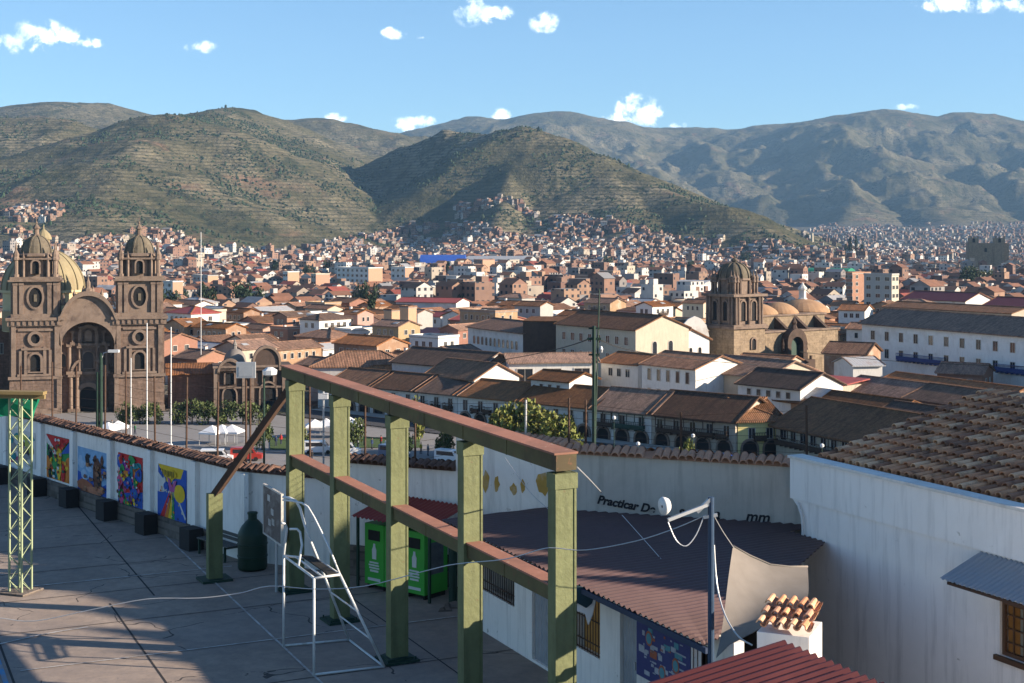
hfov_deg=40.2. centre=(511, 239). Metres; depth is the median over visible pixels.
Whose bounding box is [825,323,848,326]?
house
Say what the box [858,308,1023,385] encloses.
convent
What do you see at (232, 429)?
tent
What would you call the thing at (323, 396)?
street lamp
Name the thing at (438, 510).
bin shelter
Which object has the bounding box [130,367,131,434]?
flagpole
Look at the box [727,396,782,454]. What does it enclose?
house
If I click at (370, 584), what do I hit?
cable
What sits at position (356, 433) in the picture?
tree
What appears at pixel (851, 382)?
house
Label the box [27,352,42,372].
arched window
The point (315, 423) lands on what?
tent
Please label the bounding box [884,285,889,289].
window
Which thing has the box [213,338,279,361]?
house
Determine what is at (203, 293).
tree
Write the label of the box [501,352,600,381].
house
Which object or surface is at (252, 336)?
house
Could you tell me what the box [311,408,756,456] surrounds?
pavement
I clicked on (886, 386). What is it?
house
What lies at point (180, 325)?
house
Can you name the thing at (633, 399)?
house
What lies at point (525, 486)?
cable
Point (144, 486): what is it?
boundary wall
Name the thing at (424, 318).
house
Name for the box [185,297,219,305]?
house
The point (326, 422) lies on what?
tent
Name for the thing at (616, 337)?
window
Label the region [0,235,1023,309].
distant houses
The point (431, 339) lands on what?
house
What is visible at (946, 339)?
window
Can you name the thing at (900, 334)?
window
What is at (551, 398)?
house
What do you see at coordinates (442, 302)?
house
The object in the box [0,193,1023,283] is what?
hillside houses
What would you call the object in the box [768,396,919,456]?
house
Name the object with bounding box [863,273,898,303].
apartment block
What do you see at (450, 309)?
house
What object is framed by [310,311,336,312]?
house
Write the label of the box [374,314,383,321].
house
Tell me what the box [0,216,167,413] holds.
church
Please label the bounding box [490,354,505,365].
house
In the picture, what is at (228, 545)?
bench
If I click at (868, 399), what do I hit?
house
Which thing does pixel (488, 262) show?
apartment block
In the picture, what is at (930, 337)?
window
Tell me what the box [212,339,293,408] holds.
chapel
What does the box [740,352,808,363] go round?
house
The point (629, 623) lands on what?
door
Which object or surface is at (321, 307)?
house
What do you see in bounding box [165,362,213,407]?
brick building
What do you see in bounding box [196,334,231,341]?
house
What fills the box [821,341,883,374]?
house
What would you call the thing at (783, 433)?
window
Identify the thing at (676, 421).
window
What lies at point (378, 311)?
house
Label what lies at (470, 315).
house
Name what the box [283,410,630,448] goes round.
street
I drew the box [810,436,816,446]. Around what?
window
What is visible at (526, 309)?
house
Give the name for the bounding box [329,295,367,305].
house
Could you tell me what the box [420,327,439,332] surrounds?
house
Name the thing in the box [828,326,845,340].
house
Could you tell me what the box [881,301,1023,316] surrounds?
house
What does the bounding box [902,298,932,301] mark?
house
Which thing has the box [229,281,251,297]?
tree
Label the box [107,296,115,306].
house
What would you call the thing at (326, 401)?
hall
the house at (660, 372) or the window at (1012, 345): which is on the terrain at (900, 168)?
the house at (660, 372)
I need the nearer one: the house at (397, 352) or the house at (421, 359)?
the house at (421, 359)
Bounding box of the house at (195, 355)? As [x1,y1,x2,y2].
[164,346,225,383]
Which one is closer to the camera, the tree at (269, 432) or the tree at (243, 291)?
the tree at (269, 432)
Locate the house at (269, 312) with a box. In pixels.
[260,311,277,314]
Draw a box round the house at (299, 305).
[283,300,304,310]
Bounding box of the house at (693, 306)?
[680,296,705,317]
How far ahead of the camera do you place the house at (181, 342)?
339.87 m
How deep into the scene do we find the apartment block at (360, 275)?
886.82 m
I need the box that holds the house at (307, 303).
[305,300,341,306]
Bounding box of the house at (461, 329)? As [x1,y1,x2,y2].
[438,322,476,343]
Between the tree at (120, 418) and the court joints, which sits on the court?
the court joints
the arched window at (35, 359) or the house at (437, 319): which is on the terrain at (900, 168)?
the house at (437, 319)
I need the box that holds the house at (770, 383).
[734,366,847,413]
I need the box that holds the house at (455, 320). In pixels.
[448,314,526,323]
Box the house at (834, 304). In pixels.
[829,300,860,310]
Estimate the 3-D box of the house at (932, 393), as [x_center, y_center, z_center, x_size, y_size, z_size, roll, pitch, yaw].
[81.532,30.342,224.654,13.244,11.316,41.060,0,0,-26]
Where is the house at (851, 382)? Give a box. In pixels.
[830,375,869,391]
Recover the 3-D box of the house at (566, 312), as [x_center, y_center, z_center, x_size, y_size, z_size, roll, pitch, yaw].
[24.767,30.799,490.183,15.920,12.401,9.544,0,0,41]
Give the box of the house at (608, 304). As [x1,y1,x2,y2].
[583,297,627,310]
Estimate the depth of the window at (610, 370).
278.96 m
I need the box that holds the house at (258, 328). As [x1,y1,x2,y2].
[245,323,272,333]
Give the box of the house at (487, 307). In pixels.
[473,306,499,307]
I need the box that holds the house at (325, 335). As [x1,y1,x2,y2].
[293,329,347,342]
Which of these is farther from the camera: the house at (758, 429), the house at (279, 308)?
the house at (279, 308)
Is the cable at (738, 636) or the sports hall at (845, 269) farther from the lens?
the sports hall at (845, 269)
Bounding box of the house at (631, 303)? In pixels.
[624,298,640,306]
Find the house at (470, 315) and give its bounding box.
[459,308,517,322]
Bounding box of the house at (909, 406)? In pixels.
[882,400,938,412]
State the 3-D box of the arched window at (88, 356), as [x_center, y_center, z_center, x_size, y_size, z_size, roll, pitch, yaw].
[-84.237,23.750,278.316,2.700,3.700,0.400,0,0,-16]
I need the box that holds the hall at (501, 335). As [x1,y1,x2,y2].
[465,317,526,352]
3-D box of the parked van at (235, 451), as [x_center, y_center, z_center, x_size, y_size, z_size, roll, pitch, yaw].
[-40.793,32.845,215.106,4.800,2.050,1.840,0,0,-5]
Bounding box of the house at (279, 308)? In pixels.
[252,305,293,311]
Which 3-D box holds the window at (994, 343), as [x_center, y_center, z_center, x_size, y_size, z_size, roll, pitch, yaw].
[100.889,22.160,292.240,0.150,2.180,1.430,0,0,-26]
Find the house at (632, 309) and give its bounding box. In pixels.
[616,306,635,312]
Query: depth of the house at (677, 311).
496.32 m
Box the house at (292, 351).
[273,339,323,363]
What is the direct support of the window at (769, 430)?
in the house at (758, 429)
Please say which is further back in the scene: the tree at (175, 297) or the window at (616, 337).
the tree at (175, 297)
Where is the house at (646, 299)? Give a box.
[630,298,659,301]
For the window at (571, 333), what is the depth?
312.88 m
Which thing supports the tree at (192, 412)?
on the plaza
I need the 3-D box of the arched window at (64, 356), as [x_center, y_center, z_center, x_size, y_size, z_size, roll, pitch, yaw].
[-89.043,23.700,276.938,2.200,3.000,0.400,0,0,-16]
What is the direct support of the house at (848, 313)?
on the terrain at (900, 168)
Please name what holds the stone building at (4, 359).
on the terrain at (900, 168)
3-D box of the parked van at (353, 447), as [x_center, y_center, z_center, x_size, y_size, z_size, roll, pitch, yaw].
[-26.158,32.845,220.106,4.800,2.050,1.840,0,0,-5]
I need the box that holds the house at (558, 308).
[553,303,573,315]
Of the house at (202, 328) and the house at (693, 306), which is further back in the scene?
the house at (693, 306)
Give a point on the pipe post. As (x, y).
(452, 577)
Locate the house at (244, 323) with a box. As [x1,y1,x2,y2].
[231,322,248,325]
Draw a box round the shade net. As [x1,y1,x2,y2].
[0,398,39,418]
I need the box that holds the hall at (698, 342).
[689,328,712,353]
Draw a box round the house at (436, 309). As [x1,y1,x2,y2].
[421,307,444,310]
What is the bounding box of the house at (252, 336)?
[222,333,277,341]
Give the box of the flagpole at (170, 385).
[170,327,171,444]
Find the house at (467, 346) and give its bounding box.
[439,344,482,350]
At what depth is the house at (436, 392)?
262.77 m
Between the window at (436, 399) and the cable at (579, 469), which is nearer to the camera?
the cable at (579, 469)
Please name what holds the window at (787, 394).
in the house at (770, 383)
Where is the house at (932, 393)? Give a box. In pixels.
[900,382,983,405]
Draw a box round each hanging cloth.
[577,586,594,607]
[577,600,595,624]
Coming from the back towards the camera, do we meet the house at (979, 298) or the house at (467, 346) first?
the house at (979, 298)
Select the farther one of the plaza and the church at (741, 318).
the church at (741, 318)
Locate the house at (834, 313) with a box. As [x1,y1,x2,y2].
[827,311,837,322]
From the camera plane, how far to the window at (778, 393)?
244.86 m
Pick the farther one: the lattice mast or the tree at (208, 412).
the tree at (208, 412)
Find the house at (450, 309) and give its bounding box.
[443,307,472,310]
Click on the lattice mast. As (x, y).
(19, 590)
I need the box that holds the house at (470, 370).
[424,357,522,382]
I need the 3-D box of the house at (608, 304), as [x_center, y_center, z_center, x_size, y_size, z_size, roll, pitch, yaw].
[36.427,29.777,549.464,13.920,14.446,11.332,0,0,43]
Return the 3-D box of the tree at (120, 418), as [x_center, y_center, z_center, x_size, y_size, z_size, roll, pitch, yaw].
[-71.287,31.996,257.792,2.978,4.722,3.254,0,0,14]
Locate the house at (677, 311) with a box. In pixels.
[673,307,681,316]
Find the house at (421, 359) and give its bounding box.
[388,346,502,372]
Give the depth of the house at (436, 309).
543.34 m
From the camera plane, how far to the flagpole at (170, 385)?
204.96 m
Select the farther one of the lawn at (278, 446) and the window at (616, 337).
the window at (616, 337)
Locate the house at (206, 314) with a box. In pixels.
[164,306,221,321]
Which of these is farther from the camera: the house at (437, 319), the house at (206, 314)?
the house at (437, 319)
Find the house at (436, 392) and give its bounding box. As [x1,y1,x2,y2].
[410,374,479,413]
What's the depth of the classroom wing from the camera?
28.44 m
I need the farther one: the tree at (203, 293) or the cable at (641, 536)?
the tree at (203, 293)
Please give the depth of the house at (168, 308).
474.89 m
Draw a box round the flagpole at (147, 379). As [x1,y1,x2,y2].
[146,323,147,438]
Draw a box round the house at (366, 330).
[335,325,371,334]
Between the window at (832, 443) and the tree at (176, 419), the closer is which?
the window at (832, 443)
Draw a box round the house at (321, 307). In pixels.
[303,303,344,311]
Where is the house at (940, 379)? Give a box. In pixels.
[884,371,1023,392]
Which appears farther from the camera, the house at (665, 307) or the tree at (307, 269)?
the tree at (307, 269)
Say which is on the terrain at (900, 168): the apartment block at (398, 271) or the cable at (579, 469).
the apartment block at (398, 271)
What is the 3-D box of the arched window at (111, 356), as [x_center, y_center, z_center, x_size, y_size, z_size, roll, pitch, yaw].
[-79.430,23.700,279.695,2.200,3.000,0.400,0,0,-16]
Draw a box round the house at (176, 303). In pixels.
[163,299,183,306]
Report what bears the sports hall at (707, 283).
on the terrain at (900, 168)
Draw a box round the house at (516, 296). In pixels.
[497,293,536,300]
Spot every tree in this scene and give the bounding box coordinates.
[114,401,133,423]
[128,404,151,423]
[142,401,163,423]
[163,288,180,300]
[169,401,184,423]
[181,398,203,423]
[196,400,219,424]
[198,285,216,299]
[213,400,237,424]
[227,400,255,423]
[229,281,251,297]
[234,285,265,297]
[247,402,270,424]
[255,423,273,449]
[271,259,278,269]
[302,265,315,272]
[304,426,308,439]
[322,260,332,267]
[350,417,366,444]
[351,283,363,298]
[359,280,379,298]
[362,294,381,309]
[395,259,408,263]
[408,432,412,451]
[412,394,424,438]
[434,432,454,448]
[446,261,453,272]
[488,398,560,434]
[499,400,527,427]
[539,413,584,444]
[603,256,613,262]
[678,437,694,450]
[686,259,693,265]
[739,252,751,260]
[845,237,854,250]
[852,235,863,250]
[958,266,975,280]
[970,265,981,277]
[980,269,993,276]
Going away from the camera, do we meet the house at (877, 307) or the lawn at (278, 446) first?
the lawn at (278, 446)
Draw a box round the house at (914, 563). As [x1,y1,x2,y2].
[787,387,1023,682]
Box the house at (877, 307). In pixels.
[871,299,893,311]
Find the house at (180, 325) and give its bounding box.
[164,317,205,335]
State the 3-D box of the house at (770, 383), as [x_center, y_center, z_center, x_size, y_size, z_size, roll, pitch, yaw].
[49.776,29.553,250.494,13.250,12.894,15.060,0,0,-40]
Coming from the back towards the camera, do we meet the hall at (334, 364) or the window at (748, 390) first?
the hall at (334, 364)
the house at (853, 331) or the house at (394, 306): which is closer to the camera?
the house at (853, 331)
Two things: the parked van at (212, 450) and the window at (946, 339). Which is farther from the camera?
the window at (946, 339)
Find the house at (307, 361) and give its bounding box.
[294,355,323,387]
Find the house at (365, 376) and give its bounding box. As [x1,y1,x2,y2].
[330,367,394,412]
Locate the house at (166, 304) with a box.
[163,302,175,307]
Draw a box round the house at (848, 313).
[837,304,874,322]
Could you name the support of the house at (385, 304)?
on the terrain at (900, 168)
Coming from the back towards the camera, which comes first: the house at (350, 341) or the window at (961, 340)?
the house at (350, 341)
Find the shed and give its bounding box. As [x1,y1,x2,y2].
[830,355,885,376]
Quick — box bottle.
[237,511,267,571]
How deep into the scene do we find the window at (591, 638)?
27.74 m
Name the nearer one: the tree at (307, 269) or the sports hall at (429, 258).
the tree at (307, 269)
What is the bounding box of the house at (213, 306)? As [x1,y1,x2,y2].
[203,304,226,308]
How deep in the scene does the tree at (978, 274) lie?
959.59 m
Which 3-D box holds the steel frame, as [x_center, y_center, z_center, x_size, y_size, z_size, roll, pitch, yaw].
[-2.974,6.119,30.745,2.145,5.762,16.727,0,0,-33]
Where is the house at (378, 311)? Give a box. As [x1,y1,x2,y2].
[368,308,383,313]
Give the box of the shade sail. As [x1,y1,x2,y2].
[716,545,808,657]
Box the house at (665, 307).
[634,300,674,316]
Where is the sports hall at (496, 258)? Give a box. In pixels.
[466,256,526,261]
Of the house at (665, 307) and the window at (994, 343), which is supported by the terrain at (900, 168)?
the house at (665, 307)
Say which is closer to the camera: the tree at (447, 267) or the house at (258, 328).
the house at (258, 328)
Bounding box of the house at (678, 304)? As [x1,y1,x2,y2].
[670,302,681,308]
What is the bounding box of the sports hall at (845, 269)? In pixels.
[808,268,854,271]
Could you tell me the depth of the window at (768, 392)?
246.60 m
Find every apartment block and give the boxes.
[163,280,182,293]
[193,274,218,282]
[283,271,299,281]
[311,273,329,285]
[337,267,382,283]
[391,266,413,279]
[474,259,494,271]
[498,259,519,264]
[845,272,870,302]
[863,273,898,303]
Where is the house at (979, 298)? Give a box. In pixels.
[900,290,991,304]
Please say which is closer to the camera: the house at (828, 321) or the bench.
the bench
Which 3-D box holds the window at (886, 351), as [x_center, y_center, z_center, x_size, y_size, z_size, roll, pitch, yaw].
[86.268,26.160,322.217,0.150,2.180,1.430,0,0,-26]
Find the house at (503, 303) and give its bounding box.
[485,298,519,306]
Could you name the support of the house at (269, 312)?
on the terrain at (900, 168)
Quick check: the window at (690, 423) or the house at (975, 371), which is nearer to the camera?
the window at (690, 423)
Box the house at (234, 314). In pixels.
[221,307,261,321]
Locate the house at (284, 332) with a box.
[269,324,299,340]
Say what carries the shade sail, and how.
hanging from the cable at (723, 532)
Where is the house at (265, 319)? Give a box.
[238,313,273,324]
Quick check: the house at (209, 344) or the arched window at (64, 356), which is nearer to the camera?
the arched window at (64, 356)
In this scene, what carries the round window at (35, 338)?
in the church at (56, 312)
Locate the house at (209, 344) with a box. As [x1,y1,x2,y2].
[198,341,222,349]
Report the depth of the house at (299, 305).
550.16 m
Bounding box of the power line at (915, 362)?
[802,352,1023,366]
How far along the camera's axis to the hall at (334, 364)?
298.45 m
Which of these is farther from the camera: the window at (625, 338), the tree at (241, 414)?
the window at (625, 338)
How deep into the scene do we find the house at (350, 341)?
329.38 m
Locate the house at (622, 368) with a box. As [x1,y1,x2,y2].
[600,351,654,387]
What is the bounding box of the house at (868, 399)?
[771,387,920,408]
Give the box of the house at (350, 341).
[331,333,410,352]
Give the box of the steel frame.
[196,364,577,682]
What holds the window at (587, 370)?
in the house at (525, 367)
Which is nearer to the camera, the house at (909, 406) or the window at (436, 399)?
the house at (909, 406)
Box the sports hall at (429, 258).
[420,255,465,262]
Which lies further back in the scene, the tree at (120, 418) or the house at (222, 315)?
the house at (222, 315)
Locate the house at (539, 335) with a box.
[522,316,564,351]
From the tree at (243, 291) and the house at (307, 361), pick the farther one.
the tree at (243, 291)
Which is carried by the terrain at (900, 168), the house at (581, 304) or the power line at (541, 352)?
the house at (581, 304)
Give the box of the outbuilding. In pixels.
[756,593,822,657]
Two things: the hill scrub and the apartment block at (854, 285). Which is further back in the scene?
the hill scrub
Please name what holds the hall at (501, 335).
on the terrain at (900, 168)
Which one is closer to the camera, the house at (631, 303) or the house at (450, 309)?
the house at (450, 309)
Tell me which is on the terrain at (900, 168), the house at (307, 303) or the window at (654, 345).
the house at (307, 303)
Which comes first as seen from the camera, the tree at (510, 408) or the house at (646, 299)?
the tree at (510, 408)
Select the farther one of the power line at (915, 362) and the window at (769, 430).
the power line at (915, 362)
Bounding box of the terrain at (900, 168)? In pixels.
[0,102,1023,456]
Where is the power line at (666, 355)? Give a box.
[600,340,754,364]
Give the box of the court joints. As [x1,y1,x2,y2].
[0,443,512,682]
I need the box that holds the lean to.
[648,640,883,682]
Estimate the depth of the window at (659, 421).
230.31 m
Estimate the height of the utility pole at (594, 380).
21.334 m
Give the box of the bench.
[197,530,237,562]
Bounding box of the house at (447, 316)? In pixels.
[441,310,459,326]
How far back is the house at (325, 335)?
380.04 m
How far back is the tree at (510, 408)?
220.54 m
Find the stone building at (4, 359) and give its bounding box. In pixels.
[0,318,8,389]
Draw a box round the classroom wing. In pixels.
[442,507,824,682]
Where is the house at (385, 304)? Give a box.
[357,301,391,308]
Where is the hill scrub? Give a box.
[0,105,1021,270]
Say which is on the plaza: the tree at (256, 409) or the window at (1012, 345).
the tree at (256, 409)
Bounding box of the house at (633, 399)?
[587,386,675,443]
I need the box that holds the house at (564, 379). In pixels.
[527,368,601,388]
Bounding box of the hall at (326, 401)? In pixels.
[318,365,391,407]
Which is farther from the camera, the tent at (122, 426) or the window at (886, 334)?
the window at (886, 334)
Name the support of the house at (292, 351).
on the terrain at (900, 168)
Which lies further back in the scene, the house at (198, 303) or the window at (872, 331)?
the house at (198, 303)
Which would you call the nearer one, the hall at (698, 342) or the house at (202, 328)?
the hall at (698, 342)
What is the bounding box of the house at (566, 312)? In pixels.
[557,310,578,315]
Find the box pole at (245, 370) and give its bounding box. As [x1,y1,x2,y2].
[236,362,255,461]
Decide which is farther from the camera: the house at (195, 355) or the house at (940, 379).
the house at (195, 355)
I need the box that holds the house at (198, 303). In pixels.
[176,299,213,306]
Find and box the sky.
[0,0,1023,132]
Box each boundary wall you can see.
[0,412,329,569]
[350,453,455,586]
[456,431,817,618]
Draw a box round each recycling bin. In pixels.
[365,520,385,590]
[384,526,409,586]
[408,528,446,599]
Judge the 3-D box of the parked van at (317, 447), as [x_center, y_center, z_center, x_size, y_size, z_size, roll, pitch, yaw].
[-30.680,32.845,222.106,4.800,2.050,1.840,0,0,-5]
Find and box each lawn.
[270,437,306,448]
[353,437,419,447]
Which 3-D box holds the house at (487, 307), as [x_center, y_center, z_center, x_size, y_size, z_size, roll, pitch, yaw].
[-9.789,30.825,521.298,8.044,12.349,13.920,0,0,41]
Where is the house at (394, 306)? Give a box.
[387,304,420,308]
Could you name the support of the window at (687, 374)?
in the house at (660, 372)
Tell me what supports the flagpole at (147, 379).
on the plaza
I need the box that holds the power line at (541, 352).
[481,337,591,363]
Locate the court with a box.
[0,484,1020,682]
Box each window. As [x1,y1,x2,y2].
[0,343,2,353]
[27,331,42,346]
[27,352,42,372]
[62,352,66,366]
[81,350,94,368]
[109,353,113,365]
[132,329,145,343]
[132,350,145,369]
[224,368,235,383]
[262,367,274,382]
[420,395,424,403]
[434,396,438,404]
[448,398,452,409]
[463,399,467,410]
[478,401,482,412]
[483,566,513,605]
[517,368,532,381]
[553,408,558,415]
[562,331,565,339]
[570,332,573,340]
[574,368,589,372]
[577,592,599,657]
[579,333,582,340]
[583,411,588,423]
[600,413,605,421]
[605,335,609,343]
[608,367,612,375]
[615,336,618,344]
[617,368,620,376]
[619,415,624,423]
[624,337,627,345]
[625,369,629,377]
[638,416,644,429]
[647,368,650,379]
[652,341,656,353]
[656,369,660,380]
[657,418,662,427]
[666,370,669,381]
[668,340,672,349]
[673,420,678,429]
[675,371,679,383]
[685,372,689,384]
[689,421,695,430]
[693,640,706,667]
[706,423,711,432]
[723,425,729,437]
[746,388,750,394]
[748,428,755,438]
[750,337,756,349]
[756,389,760,395]
[766,390,770,396]
[766,427,772,438]
[776,391,780,398]
[780,430,786,440]
[785,392,790,399]
[790,432,795,442]
[791,338,797,355]
[801,434,804,443]
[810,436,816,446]
[820,438,826,448]
[830,440,836,449]
[871,330,874,339]
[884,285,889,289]
[884,331,888,340]
[884,349,888,358]
[899,333,902,342]
[913,334,917,343]
[928,335,932,344]
[944,337,948,346]
[944,355,948,360]
[959,338,964,347]
[959,356,964,361]
[976,339,980,349]
[992,341,997,351]
[992,360,997,366]
[993,602,1023,669]
[1010,342,1014,352]
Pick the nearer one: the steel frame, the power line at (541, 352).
the steel frame
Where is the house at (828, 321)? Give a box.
[825,319,836,322]
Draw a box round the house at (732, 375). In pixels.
[721,354,825,393]
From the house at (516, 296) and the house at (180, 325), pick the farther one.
the house at (516, 296)
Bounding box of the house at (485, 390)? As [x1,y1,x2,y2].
[452,378,530,423]
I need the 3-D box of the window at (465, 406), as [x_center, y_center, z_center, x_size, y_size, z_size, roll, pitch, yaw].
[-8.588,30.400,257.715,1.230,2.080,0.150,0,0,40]
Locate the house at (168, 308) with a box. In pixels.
[163,307,181,321]
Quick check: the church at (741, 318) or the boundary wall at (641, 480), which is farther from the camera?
the church at (741, 318)
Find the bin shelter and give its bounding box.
[351,496,457,603]
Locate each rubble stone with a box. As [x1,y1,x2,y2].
[438,606,451,611]
[444,601,457,608]
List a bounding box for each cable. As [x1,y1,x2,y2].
[0,514,707,621]
[505,458,547,508]
[576,466,601,492]
[622,515,660,558]
[668,517,703,546]
[713,545,752,645]
[714,517,733,547]
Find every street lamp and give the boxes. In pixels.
[99,350,119,427]
[262,367,276,463]
[318,391,327,463]
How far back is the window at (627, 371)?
275.51 m
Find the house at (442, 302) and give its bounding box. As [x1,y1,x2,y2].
[394,297,470,308]
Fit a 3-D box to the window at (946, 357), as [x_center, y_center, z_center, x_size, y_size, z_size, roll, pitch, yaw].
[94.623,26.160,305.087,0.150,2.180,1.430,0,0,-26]
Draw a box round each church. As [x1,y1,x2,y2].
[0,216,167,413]
[674,316,708,336]
[701,255,839,371]
[966,236,1008,267]
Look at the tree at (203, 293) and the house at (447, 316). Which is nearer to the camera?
the house at (447, 316)
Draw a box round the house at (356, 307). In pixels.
[338,305,366,308]
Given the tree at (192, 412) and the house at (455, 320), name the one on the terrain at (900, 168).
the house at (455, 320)
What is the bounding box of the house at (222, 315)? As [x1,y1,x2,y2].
[207,308,226,321]
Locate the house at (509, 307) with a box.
[499,304,514,308]
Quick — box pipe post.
[449,524,456,601]
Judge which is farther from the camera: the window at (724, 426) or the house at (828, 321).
the house at (828, 321)
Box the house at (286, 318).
[272,310,311,324]
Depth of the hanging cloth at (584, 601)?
26.55 m
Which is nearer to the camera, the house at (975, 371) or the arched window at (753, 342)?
the house at (975, 371)
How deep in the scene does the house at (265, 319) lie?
479.30 m
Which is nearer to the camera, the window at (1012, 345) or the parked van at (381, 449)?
the parked van at (381, 449)
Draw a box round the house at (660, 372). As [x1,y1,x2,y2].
[638,350,742,392]
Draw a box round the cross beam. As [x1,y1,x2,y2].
[0,390,46,398]
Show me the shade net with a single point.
(4, 407)
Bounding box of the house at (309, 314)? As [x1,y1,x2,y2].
[306,312,343,315]
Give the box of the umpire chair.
[281,496,384,675]
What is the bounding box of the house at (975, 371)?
[934,361,995,382]
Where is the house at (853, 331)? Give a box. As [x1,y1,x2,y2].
[844,322,861,341]
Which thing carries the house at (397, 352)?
on the terrain at (900, 168)
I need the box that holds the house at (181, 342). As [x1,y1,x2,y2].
[164,332,199,380]
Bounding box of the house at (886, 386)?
[851,374,926,397]
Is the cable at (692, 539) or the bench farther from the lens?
the bench
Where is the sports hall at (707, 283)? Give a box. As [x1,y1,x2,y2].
[679,280,717,290]
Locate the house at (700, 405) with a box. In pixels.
[645,389,782,452]
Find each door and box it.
[80,387,95,410]
[222,386,237,407]
[259,381,277,407]
[535,569,547,665]
[624,607,635,682]
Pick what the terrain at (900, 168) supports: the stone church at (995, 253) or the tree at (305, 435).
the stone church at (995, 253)
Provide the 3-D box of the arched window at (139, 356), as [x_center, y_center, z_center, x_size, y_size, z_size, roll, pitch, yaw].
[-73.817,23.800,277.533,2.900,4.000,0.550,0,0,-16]
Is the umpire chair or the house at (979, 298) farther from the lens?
the house at (979, 298)
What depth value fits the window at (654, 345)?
298.04 m
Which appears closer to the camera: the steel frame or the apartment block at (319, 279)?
the steel frame
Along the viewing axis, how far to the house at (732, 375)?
259.48 m
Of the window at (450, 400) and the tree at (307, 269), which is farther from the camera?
the tree at (307, 269)
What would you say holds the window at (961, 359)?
in the convent
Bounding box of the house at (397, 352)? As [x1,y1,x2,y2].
[390,347,407,354]
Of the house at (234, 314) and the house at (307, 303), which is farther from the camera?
the house at (307, 303)
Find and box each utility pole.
[96,372,98,426]
[587,289,602,443]
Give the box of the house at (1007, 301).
[982,296,1023,306]
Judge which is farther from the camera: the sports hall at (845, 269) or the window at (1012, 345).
the sports hall at (845, 269)
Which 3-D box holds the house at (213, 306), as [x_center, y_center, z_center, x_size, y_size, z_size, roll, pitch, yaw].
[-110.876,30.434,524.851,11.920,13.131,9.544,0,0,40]
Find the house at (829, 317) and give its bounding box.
[825,314,836,320]
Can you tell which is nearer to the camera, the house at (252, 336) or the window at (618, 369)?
the window at (618, 369)
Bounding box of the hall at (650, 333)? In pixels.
[553,309,691,385]
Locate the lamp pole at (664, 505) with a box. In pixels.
[658,496,717,663]
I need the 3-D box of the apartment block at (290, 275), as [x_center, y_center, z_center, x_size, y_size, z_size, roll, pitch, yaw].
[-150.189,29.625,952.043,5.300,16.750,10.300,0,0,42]
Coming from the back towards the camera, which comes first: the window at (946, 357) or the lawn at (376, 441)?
the window at (946, 357)
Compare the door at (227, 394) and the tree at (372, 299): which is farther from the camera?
the tree at (372, 299)
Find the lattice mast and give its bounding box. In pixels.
[0,399,43,596]
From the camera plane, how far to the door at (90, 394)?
278.35 m
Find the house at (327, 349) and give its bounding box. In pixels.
[319,342,333,356]
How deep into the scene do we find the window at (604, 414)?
237.62 m
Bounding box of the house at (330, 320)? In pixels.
[297,312,352,333]
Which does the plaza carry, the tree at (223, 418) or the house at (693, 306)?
the tree at (223, 418)
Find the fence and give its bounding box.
[20,362,807,465]
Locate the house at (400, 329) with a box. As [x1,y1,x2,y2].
[370,319,421,347]
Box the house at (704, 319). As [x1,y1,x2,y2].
[670,317,705,322]
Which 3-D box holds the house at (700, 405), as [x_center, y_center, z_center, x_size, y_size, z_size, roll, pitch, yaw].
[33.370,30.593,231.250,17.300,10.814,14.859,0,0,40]
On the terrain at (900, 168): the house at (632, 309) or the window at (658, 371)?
the house at (632, 309)
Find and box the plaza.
[45,412,455,466]
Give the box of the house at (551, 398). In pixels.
[514,384,608,436]
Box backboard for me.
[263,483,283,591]
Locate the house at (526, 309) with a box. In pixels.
[513,300,554,317]
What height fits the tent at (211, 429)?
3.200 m
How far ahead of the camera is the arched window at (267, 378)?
283.21 m
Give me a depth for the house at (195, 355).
331.42 m
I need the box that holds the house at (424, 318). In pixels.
[417,308,434,329]
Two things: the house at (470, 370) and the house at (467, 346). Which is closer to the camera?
the house at (470, 370)
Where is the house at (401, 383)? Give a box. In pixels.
[368,370,438,414]
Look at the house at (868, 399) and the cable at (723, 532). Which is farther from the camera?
the house at (868, 399)
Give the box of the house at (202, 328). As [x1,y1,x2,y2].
[190,319,247,335]
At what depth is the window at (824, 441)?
210.67 m
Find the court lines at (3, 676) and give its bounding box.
[0,535,456,682]
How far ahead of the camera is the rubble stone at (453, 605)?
34.21 m
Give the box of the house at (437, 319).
[432,311,448,326]
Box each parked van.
[200,448,232,457]
[230,446,262,460]
[304,440,329,453]
[350,442,360,453]
[378,443,409,455]
[434,448,455,460]
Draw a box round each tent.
[103,422,119,430]
[114,421,128,433]
[198,425,224,445]
[209,425,234,444]
[225,425,244,433]
[305,419,324,427]
[320,418,329,426]
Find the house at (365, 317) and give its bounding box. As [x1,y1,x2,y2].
[339,306,374,325]
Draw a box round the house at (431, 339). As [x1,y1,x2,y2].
[409,333,459,346]
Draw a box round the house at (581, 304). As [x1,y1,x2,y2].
[576,300,584,306]
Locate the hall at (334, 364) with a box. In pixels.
[308,350,396,400]
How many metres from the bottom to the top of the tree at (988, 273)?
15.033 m
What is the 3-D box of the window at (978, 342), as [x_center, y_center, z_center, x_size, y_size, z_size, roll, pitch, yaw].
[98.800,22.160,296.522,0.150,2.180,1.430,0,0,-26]

